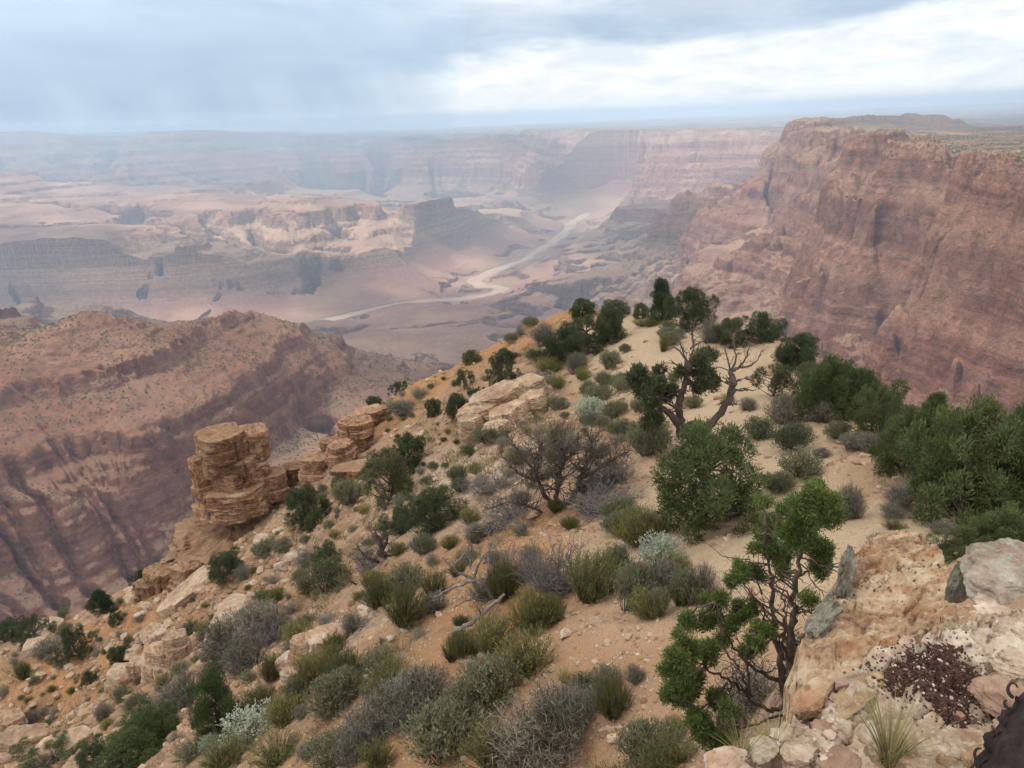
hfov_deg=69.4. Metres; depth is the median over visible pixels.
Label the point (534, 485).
sagebrush
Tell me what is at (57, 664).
sagebrush
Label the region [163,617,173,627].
rock
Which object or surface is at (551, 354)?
pinyon tree
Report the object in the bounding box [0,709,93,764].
rock outcrop
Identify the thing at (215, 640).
blackbrush
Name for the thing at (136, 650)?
rock
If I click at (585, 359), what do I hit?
sagebrush
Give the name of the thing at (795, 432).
sagebrush
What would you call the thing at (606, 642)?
rock
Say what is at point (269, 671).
ephedra shrub
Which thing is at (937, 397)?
juniper tree
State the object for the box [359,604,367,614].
rock
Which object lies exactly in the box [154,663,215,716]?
blackbrush
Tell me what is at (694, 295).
pinyon tree
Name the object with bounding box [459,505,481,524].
rabbitbrush
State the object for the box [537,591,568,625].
rabbitbrush
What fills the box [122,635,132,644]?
sagebrush
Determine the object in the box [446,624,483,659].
ephedra shrub
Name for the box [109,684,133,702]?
sagebrush
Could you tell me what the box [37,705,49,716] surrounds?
blackbrush
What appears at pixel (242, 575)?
blackbrush
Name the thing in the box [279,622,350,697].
rock outcrop
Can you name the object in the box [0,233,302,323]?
mesa
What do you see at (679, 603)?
rabbitbrush
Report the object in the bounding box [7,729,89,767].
shrub
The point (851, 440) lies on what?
blackbrush
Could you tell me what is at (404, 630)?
rock
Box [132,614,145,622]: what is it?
blackbrush
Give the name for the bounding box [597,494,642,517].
sagebrush
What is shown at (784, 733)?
boulder
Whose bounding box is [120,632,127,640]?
rock
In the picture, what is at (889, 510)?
blackbrush
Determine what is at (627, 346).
sagebrush
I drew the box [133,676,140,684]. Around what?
sagebrush
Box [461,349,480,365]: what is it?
juniper tree
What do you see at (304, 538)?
sagebrush
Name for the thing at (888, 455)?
juniper tree
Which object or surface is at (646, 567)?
blackbrush
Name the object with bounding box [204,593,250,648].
rock slab
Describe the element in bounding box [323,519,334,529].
sagebrush
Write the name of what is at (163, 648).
rock outcrop
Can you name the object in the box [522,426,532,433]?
rabbitbrush
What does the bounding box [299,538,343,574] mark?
juniper tree
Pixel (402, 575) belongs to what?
sagebrush
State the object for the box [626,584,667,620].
rabbitbrush
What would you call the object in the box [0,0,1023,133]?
sky
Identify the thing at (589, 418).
sagebrush
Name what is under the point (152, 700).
blackbrush
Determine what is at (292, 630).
rabbitbrush
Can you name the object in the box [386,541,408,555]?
rabbitbrush
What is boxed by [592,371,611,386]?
sagebrush
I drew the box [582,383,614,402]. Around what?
sagebrush
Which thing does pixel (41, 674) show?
rock
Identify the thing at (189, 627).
sagebrush
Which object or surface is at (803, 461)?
sagebrush
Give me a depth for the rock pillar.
61.62 m
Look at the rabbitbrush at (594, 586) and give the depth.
14.61 m
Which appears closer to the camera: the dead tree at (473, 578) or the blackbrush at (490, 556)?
the dead tree at (473, 578)
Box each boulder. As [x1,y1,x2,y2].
[703,746,747,767]
[748,735,778,764]
[777,722,797,742]
[779,737,817,767]
[789,676,834,720]
[810,719,837,738]
[818,744,861,767]
[833,671,883,719]
[935,724,982,758]
[935,753,956,766]
[944,561,968,603]
[952,711,965,720]
[959,744,984,767]
[960,537,1023,604]
[967,674,1023,717]
[968,592,1023,620]
[989,630,1023,680]
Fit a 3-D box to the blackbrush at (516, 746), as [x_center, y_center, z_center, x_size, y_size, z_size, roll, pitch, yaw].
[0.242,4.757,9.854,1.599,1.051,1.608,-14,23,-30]
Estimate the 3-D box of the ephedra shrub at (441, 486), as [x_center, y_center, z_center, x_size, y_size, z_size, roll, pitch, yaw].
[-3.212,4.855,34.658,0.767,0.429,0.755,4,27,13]
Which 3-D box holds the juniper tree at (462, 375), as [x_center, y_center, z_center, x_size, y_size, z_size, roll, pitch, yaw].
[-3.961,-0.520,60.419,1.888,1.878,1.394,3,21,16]
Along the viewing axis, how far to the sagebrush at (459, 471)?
30.33 m
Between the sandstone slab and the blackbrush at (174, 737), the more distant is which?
the blackbrush at (174, 737)
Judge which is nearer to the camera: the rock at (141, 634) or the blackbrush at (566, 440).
the blackbrush at (566, 440)
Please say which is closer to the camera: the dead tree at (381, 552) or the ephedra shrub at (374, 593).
the ephedra shrub at (374, 593)
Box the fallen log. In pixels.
[452,593,504,633]
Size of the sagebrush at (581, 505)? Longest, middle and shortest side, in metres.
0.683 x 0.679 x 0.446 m
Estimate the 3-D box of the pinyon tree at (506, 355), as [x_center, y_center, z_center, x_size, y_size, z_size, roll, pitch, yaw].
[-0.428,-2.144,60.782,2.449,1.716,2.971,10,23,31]
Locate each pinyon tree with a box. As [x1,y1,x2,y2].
[0,614,28,642]
[4,613,57,650]
[54,622,93,663]
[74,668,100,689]
[74,732,106,767]
[84,588,117,617]
[106,644,132,664]
[107,610,123,627]
[127,569,142,590]
[204,546,245,587]
[283,483,333,533]
[378,506,416,536]
[387,380,409,395]
[392,485,469,536]
[424,397,441,417]
[444,392,466,421]
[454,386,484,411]
[482,361,521,388]
[487,347,520,368]
[536,313,629,359]
[540,327,588,365]
[596,303,624,344]
[646,276,676,321]
[662,285,719,331]
[732,310,788,344]
[774,331,822,368]
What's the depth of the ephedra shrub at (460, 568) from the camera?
20.81 m
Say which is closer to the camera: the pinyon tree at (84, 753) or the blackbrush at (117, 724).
the pinyon tree at (84, 753)
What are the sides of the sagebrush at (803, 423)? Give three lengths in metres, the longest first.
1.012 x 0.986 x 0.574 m
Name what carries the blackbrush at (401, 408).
on the ground at (648, 355)
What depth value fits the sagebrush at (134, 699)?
35.32 m
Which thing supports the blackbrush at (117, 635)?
on the ground at (648, 355)
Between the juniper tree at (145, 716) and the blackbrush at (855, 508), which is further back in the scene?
the juniper tree at (145, 716)
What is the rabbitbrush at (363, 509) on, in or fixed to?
on the ground at (648, 355)
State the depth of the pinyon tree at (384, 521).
30.40 m
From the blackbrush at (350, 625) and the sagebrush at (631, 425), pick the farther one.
the sagebrush at (631, 425)
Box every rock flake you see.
[804,591,843,638]
[834,544,856,599]
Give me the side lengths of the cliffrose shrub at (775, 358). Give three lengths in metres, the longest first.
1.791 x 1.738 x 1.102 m
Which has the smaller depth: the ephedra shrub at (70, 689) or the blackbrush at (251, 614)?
the blackbrush at (251, 614)
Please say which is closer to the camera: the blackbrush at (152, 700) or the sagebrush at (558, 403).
the blackbrush at (152, 700)
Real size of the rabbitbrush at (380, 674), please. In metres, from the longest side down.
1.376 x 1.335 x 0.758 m
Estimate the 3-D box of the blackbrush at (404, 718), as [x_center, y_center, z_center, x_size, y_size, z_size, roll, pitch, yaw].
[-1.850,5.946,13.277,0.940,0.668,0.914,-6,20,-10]
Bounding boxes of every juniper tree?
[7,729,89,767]
[87,708,178,767]
[130,697,180,755]
[184,664,240,749]
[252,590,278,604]
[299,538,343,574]
[358,446,414,510]
[365,395,381,404]
[390,430,426,475]
[452,368,474,389]
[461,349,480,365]
[568,298,596,319]
[602,299,631,317]
[620,313,770,437]
[632,303,648,319]
[648,415,770,545]
[654,475,849,750]
[713,316,749,348]
[749,364,800,398]
[791,352,858,420]
[805,364,863,395]
[818,365,910,417]
[834,384,919,438]
[865,409,927,478]
[890,400,947,476]
[897,391,1023,528]
[903,413,976,506]
[917,390,949,415]
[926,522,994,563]
[959,401,1023,507]
[965,502,1023,544]
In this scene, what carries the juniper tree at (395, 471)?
on the ground at (648, 355)
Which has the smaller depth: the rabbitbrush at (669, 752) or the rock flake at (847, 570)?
the rock flake at (847, 570)
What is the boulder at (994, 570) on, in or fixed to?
on the sandstone slab
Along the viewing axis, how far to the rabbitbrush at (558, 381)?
43.74 m
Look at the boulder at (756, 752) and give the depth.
1.89 m
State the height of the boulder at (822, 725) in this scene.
0.026 m
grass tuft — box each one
[549,658,579,683]
[713,712,772,760]
[748,707,810,764]
[835,667,967,767]
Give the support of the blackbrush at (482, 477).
on the ground at (648, 355)
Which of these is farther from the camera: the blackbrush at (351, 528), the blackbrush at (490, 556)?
the blackbrush at (351, 528)
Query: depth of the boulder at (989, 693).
1.94 m
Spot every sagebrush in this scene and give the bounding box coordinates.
[16,695,24,699]
[27,676,40,684]
[42,654,56,664]
[43,715,56,725]
[52,660,65,668]
[55,622,73,637]
[56,605,70,617]
[94,636,102,641]
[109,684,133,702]
[121,692,150,712]
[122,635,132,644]
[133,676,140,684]
[166,660,191,675]
[169,736,203,767]
[180,618,202,635]
[190,655,199,661]
[236,604,252,618]
[239,668,257,684]
[248,566,256,573]
[250,533,277,556]
[261,552,270,559]
[276,544,289,554]
[276,675,313,705]
[289,568,308,581]
[292,613,316,626]
[294,574,314,596]
[297,534,309,543]
[299,725,347,767]
[300,671,356,723]
[309,590,319,599]
[316,483,327,492]
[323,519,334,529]
[324,664,366,704]
[329,474,344,489]
[329,476,363,505]
[358,644,403,682]
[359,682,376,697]
[361,538,374,546]
[383,558,426,594]
[399,688,491,767]
[407,532,437,556]
[419,474,433,485]
[426,461,438,468]
[437,678,492,722]
[439,462,448,467]
[444,464,467,481]
[444,648,523,718]
[449,477,469,492]
[452,548,476,565]
[462,522,486,543]
[469,423,511,444]
[483,522,498,535]
[503,332,518,342]
[521,316,538,325]
[525,481,537,488]
[544,395,570,410]
[558,411,569,417]
[566,351,588,368]
[574,500,590,513]
[579,379,594,395]
[579,415,596,426]
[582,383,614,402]
[586,659,623,688]
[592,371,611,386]
[594,416,613,428]
[596,508,630,534]
[597,349,623,369]
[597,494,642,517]
[600,398,625,418]
[600,539,636,573]
[604,416,635,437]
[608,371,630,387]
[609,713,684,767]
[612,374,629,390]
[613,557,658,611]
[617,400,628,410]
[618,344,630,352]
[625,418,676,457]
[626,415,672,443]
[630,399,647,412]
[646,584,671,616]
[654,326,686,339]
[658,320,674,330]
[658,330,681,346]
[664,567,707,607]
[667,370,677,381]
[683,394,704,408]
[759,469,798,494]
[771,470,795,491]
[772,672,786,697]
[774,443,827,481]
[776,423,814,441]
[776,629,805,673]
[792,421,814,437]
[821,420,854,439]
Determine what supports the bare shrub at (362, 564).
on the ground at (648, 355)
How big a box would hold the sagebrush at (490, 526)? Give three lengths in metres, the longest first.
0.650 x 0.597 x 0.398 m
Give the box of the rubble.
[745,678,849,767]
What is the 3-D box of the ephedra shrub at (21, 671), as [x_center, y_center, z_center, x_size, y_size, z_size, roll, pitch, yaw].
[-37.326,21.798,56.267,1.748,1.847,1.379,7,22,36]
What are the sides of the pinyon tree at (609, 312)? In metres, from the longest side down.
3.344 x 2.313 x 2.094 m
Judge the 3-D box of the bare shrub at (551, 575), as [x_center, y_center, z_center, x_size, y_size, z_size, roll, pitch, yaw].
[0.930,4.164,16.122,2.073,2.184,2.436,5,16,34]
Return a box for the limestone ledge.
[740,607,1023,767]
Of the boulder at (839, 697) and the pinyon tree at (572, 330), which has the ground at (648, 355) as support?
the pinyon tree at (572, 330)
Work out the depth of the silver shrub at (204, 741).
19.65 m
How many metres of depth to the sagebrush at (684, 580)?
12.43 m
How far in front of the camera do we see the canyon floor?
5957.28 m
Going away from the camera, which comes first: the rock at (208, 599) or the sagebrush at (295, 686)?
the sagebrush at (295, 686)
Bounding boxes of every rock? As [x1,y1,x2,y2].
[29,701,37,707]
[35,672,45,676]
[52,691,59,698]
[64,663,73,669]
[79,702,88,707]
[107,662,126,671]
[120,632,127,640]
[124,590,134,603]
[124,644,143,660]
[137,601,152,610]
[139,622,160,641]
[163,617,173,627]
[192,584,206,593]
[200,597,212,605]
[253,533,267,544]
[268,558,276,565]
[272,527,280,532]
[274,561,286,569]
[274,650,289,671]
[284,550,304,562]
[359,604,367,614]
[387,635,394,642]
[399,627,409,633]
[435,611,441,617]
[456,654,473,667]
[527,511,540,518]
[560,628,572,639]
[589,616,603,625]
[604,639,610,646]
[605,725,610,732]
[607,733,618,743]
[624,633,631,640]
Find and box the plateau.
[7,107,1023,145]
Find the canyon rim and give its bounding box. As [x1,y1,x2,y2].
[0,118,1023,228]
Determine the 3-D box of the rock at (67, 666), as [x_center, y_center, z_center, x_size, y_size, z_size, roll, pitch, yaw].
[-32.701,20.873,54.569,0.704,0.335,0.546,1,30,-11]
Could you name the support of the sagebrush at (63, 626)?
on the ground at (648, 355)
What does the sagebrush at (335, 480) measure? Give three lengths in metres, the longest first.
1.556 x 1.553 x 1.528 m
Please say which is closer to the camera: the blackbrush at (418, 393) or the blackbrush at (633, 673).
the blackbrush at (633, 673)
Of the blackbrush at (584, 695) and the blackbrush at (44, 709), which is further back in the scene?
the blackbrush at (44, 709)
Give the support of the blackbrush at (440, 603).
on the ground at (648, 355)
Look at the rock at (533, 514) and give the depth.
23.35 m
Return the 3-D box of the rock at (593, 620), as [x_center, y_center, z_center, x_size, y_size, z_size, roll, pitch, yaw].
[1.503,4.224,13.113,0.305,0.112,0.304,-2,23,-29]
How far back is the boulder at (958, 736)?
1.85 m
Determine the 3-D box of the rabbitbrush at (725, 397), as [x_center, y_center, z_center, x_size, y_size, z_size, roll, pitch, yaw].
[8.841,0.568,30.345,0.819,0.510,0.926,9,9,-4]
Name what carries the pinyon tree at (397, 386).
on the ground at (648, 355)
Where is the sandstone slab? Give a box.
[783,530,960,723]
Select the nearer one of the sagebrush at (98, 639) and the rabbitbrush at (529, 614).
the rabbitbrush at (529, 614)
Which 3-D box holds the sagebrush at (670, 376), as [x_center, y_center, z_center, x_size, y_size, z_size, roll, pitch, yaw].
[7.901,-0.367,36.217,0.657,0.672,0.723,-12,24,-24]
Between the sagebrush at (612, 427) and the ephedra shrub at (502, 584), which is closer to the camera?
the ephedra shrub at (502, 584)
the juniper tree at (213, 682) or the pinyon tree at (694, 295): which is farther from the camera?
the pinyon tree at (694, 295)
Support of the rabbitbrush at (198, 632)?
on the ground at (648, 355)
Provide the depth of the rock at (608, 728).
9.97 m
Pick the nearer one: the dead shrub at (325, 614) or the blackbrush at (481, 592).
the blackbrush at (481, 592)
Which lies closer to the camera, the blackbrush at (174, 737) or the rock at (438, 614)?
the rock at (438, 614)
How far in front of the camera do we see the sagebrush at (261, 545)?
52.42 m
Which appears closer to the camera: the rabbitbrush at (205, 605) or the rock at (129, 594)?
the rabbitbrush at (205, 605)
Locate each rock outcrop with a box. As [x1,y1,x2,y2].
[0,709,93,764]
[104,624,192,694]
[134,558,201,603]
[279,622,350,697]
[282,403,388,487]
[455,373,554,445]
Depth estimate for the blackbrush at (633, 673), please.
10.71 m
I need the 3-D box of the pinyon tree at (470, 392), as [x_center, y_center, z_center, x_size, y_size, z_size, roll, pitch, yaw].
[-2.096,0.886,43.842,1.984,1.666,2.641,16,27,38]
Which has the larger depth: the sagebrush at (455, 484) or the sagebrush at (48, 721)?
the sagebrush at (48, 721)
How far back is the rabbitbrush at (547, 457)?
29.79 m
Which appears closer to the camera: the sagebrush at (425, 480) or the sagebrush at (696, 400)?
the sagebrush at (696, 400)
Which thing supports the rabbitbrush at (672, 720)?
on the ground at (648, 355)
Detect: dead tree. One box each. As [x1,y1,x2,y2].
[334,511,411,587]
[425,520,497,611]
[472,398,642,521]
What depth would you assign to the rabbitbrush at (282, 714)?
17.43 m
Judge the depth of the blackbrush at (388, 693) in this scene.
13.70 m
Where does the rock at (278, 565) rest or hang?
on the ground at (648, 355)
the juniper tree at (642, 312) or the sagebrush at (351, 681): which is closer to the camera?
the sagebrush at (351, 681)
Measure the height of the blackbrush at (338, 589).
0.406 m
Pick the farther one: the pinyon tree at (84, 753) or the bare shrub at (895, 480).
the pinyon tree at (84, 753)
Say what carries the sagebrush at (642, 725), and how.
on the ground at (648, 355)
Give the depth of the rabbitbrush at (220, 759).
17.05 m
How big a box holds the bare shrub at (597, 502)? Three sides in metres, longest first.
3.298 x 3.157 x 1.026 m
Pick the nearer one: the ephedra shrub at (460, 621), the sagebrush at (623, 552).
the sagebrush at (623, 552)
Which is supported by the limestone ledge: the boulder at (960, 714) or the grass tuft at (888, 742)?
the grass tuft at (888, 742)
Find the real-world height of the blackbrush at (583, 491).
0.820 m
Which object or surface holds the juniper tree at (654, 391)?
on the ground at (648, 355)
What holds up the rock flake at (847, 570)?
on the sandstone slab
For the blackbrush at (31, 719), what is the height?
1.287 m
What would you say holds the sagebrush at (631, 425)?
on the ground at (648, 355)
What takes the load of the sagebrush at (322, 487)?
on the ground at (648, 355)
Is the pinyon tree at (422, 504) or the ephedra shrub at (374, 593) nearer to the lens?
the ephedra shrub at (374, 593)
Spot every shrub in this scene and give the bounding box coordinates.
[12,660,32,680]
[22,696,33,704]
[45,684,58,692]
[64,686,76,694]
[195,651,225,677]
[197,732,220,753]
[208,696,272,752]
[232,681,280,715]
[243,603,296,650]
[257,650,282,683]
[281,540,322,570]
[299,551,353,592]
[311,609,335,620]
[319,629,346,651]
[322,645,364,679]
[338,542,378,580]
[356,617,369,628]
[357,575,395,609]
[380,580,431,629]
[417,569,449,598]
[438,483,447,490]
[440,628,463,662]
[446,561,465,577]
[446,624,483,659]
[452,613,467,625]
[454,467,524,504]
[455,490,550,540]
[459,441,475,457]
[477,528,554,585]
[484,551,520,603]
[501,522,603,603]
[521,348,544,361]
[543,420,572,449]
[546,497,565,512]
[558,471,656,524]
[559,515,582,529]
[565,452,641,493]
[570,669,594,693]
[572,395,605,418]
[590,671,635,721]
[635,529,688,566]
[659,333,670,351]
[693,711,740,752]
[741,413,780,441]
[767,419,818,450]
[770,347,800,365]
[792,358,817,378]
[852,628,994,738]
[874,470,929,496]
[876,400,901,432]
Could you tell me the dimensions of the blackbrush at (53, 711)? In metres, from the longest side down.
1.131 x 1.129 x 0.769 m
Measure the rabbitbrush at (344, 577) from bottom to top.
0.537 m
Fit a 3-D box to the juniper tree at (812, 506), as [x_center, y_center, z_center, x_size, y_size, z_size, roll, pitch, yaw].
[1.829,1.547,5.525,1.712,2.354,1.344,-2,20,0]
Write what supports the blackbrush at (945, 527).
on the ground at (648, 355)
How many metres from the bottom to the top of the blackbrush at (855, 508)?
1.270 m
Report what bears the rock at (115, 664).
on the ground at (648, 355)
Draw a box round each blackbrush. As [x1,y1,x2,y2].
[0,683,8,697]
[7,658,17,664]
[21,635,63,659]
[24,709,42,723]
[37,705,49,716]
[46,706,59,717]
[90,649,99,657]
[91,701,112,720]
[112,629,124,638]
[112,719,122,727]
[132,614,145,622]
[145,683,180,714]
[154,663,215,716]
[165,729,185,743]
[190,608,245,668]
[217,627,272,681]
[221,596,297,644]
[234,563,249,580]
[261,574,281,586]
[270,535,291,553]
[282,639,290,651]
[283,601,297,613]
[292,703,309,721]
[293,739,313,762]
[315,613,333,625]
[327,724,371,767]
[330,688,395,765]
[332,507,339,513]
[333,585,341,592]
[339,612,364,633]
[346,523,358,532]
[362,665,432,733]
[383,697,422,738]
[385,397,417,417]
[390,490,406,505]
[391,653,455,718]
[398,389,405,395]
[408,386,427,399]
[410,626,426,641]
[415,466,425,474]
[419,590,451,614]
[424,550,440,566]
[464,572,494,601]
[473,474,489,482]
[475,691,592,767]
[479,549,500,563]
[495,435,509,446]
[500,467,515,477]
[507,490,532,504]
[510,671,599,764]
[512,522,529,537]
[514,324,526,336]
[519,367,558,384]
[528,319,557,341]
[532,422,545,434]
[539,464,557,479]
[548,678,599,730]
[563,352,587,373]
[563,428,582,450]
[573,478,599,496]
[594,442,612,459]
[614,434,626,442]
[621,660,646,685]
[628,557,660,581]
[642,553,687,598]
[689,560,722,602]
[694,314,725,344]
[709,655,778,730]
[738,396,760,411]
[759,391,810,425]
[768,391,799,408]
[805,398,840,423]
[811,446,833,457]
[836,430,871,452]
[837,478,869,519]
[856,428,885,455]
[875,500,911,520]
[881,482,919,512]
[926,519,955,534]
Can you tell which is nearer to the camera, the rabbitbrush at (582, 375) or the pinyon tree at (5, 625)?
the rabbitbrush at (582, 375)
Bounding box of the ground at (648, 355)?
[0,309,1023,767]
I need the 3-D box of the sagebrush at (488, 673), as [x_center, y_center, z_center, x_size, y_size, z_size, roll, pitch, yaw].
[-0.389,4.964,12.219,1.401,0.946,1.351,-23,26,-21]
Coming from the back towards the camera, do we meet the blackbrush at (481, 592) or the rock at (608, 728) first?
the blackbrush at (481, 592)
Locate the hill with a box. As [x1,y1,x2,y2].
[0,310,446,623]
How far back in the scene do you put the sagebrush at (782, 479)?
18.24 m
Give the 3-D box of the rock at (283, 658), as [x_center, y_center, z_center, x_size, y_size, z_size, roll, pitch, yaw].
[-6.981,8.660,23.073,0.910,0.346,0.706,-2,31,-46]
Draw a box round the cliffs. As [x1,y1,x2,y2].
[622,117,1023,434]
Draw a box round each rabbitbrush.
[90,628,99,637]
[97,716,115,731]
[115,598,123,603]
[151,670,172,687]
[192,619,210,639]
[195,726,255,767]
[199,601,209,607]
[241,724,303,767]
[256,690,307,728]
[265,587,286,603]
[277,617,312,645]
[284,650,322,689]
[307,640,350,679]
[326,528,340,537]
[334,573,352,585]
[349,591,361,600]
[354,504,371,514]
[356,568,386,587]
[356,735,398,767]
[358,652,422,705]
[372,519,387,530]
[384,414,393,420]
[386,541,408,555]
[437,533,461,549]
[457,712,511,767]
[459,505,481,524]
[464,608,520,657]
[466,461,485,473]
[491,623,561,683]
[503,447,531,464]
[504,584,562,636]
[519,545,539,558]
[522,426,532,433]
[529,356,563,374]
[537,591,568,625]
[543,444,561,461]
[548,373,566,389]
[563,543,625,604]
[573,367,592,380]
[608,502,666,548]
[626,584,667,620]
[632,318,644,326]
[632,728,697,767]
[642,317,660,326]
[647,512,668,533]
[658,549,697,572]
[660,711,686,742]
[670,572,692,605]
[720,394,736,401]
[879,517,909,530]
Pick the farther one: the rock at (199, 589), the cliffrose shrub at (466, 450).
the rock at (199, 589)
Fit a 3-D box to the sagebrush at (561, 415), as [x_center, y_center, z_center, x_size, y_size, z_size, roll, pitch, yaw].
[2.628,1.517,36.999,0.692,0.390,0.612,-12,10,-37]
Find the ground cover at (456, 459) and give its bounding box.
[0,307,984,767]
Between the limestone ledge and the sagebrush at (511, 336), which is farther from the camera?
the sagebrush at (511, 336)
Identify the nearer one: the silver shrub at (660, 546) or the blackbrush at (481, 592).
the silver shrub at (660, 546)
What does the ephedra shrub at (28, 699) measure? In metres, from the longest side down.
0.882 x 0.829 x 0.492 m
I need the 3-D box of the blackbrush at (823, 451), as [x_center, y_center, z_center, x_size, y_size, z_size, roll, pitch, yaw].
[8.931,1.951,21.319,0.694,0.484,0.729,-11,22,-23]
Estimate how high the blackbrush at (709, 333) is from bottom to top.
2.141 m
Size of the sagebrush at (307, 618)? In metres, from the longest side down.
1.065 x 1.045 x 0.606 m
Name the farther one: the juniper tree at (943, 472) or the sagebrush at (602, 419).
the sagebrush at (602, 419)
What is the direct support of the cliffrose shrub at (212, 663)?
on the ground at (648, 355)
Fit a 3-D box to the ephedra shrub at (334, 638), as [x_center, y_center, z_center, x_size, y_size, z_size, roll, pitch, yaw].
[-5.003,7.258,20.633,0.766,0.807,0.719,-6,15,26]
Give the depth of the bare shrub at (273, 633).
31.73 m
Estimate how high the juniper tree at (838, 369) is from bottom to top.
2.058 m
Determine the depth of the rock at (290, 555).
45.76 m
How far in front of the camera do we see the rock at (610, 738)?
9.72 m
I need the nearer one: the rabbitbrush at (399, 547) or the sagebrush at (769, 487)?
the sagebrush at (769, 487)
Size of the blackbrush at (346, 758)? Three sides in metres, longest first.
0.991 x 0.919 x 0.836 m
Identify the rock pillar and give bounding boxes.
[165,422,293,564]
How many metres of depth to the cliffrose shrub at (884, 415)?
21.43 m
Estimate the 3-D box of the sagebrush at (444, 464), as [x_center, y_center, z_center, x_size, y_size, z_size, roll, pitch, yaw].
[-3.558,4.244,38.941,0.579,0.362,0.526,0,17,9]
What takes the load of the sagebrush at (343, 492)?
on the ground at (648, 355)
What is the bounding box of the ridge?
[148,193,571,321]
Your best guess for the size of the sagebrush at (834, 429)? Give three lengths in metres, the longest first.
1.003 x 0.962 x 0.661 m
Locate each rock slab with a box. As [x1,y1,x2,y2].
[18,616,63,661]
[157,563,212,618]
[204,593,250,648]
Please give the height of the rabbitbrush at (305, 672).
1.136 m
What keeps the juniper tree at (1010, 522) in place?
on the ground at (648, 355)
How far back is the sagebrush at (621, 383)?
37.55 m
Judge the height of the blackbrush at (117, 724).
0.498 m
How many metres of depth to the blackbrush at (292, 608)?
34.21 m
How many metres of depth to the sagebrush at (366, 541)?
34.57 m
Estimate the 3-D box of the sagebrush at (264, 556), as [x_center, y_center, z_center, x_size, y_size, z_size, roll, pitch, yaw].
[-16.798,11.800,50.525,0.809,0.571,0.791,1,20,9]
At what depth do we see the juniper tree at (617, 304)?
59.70 m
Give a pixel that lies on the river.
(480, 277)
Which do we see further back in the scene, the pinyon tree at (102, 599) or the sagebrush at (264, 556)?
the pinyon tree at (102, 599)
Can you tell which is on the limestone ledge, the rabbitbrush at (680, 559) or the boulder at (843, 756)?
the boulder at (843, 756)
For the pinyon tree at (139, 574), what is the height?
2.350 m
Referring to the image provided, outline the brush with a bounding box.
[0,128,1023,609]
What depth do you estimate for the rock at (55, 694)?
51.58 m
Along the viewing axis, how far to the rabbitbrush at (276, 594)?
35.96 m
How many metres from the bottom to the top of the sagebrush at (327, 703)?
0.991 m
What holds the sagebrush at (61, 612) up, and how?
on the ground at (648, 355)
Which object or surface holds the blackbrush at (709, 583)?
on the ground at (648, 355)
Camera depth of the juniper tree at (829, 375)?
25.29 m
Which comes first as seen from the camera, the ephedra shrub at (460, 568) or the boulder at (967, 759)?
the boulder at (967, 759)
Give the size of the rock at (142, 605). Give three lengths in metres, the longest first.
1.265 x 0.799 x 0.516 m
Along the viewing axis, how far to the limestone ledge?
1.96 m
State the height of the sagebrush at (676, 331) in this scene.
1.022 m
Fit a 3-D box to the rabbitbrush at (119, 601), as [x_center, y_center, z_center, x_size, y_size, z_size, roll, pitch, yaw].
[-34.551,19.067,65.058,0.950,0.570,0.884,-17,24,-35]
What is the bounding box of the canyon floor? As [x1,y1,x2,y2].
[0,113,1023,369]
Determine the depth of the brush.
1713.37 m
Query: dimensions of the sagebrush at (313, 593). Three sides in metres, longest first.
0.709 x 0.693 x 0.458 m
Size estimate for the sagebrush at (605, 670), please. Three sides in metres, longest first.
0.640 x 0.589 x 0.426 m
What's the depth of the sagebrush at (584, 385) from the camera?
40.17 m
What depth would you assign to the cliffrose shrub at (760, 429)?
24.46 m
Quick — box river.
[365,219,579,311]
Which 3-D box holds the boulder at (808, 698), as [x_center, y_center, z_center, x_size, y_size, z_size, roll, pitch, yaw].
[0.817,0.855,2.013,0.195,0.071,0.085,-19,25,-38]
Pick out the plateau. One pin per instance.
(350, 137)
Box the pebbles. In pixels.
[884,648,974,723]
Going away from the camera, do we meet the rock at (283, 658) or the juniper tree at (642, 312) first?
the rock at (283, 658)
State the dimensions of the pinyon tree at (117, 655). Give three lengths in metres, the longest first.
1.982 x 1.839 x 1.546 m
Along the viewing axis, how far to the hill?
1437.41 m
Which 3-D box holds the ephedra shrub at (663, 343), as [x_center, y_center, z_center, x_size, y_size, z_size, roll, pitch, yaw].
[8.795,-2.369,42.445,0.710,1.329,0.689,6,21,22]
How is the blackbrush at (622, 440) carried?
on the ground at (648, 355)
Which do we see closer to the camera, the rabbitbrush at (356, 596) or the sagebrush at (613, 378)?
the rabbitbrush at (356, 596)
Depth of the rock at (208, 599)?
50.68 m
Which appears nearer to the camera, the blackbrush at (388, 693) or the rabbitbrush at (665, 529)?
the blackbrush at (388, 693)
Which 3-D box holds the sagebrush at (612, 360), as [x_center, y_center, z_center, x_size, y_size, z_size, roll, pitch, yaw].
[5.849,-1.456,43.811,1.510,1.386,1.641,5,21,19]
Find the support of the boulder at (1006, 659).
on the limestone ledge
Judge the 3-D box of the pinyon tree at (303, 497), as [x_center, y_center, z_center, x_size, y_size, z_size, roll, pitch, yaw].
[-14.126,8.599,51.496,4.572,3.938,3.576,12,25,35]
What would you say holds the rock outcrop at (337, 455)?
on the ground at (648, 355)

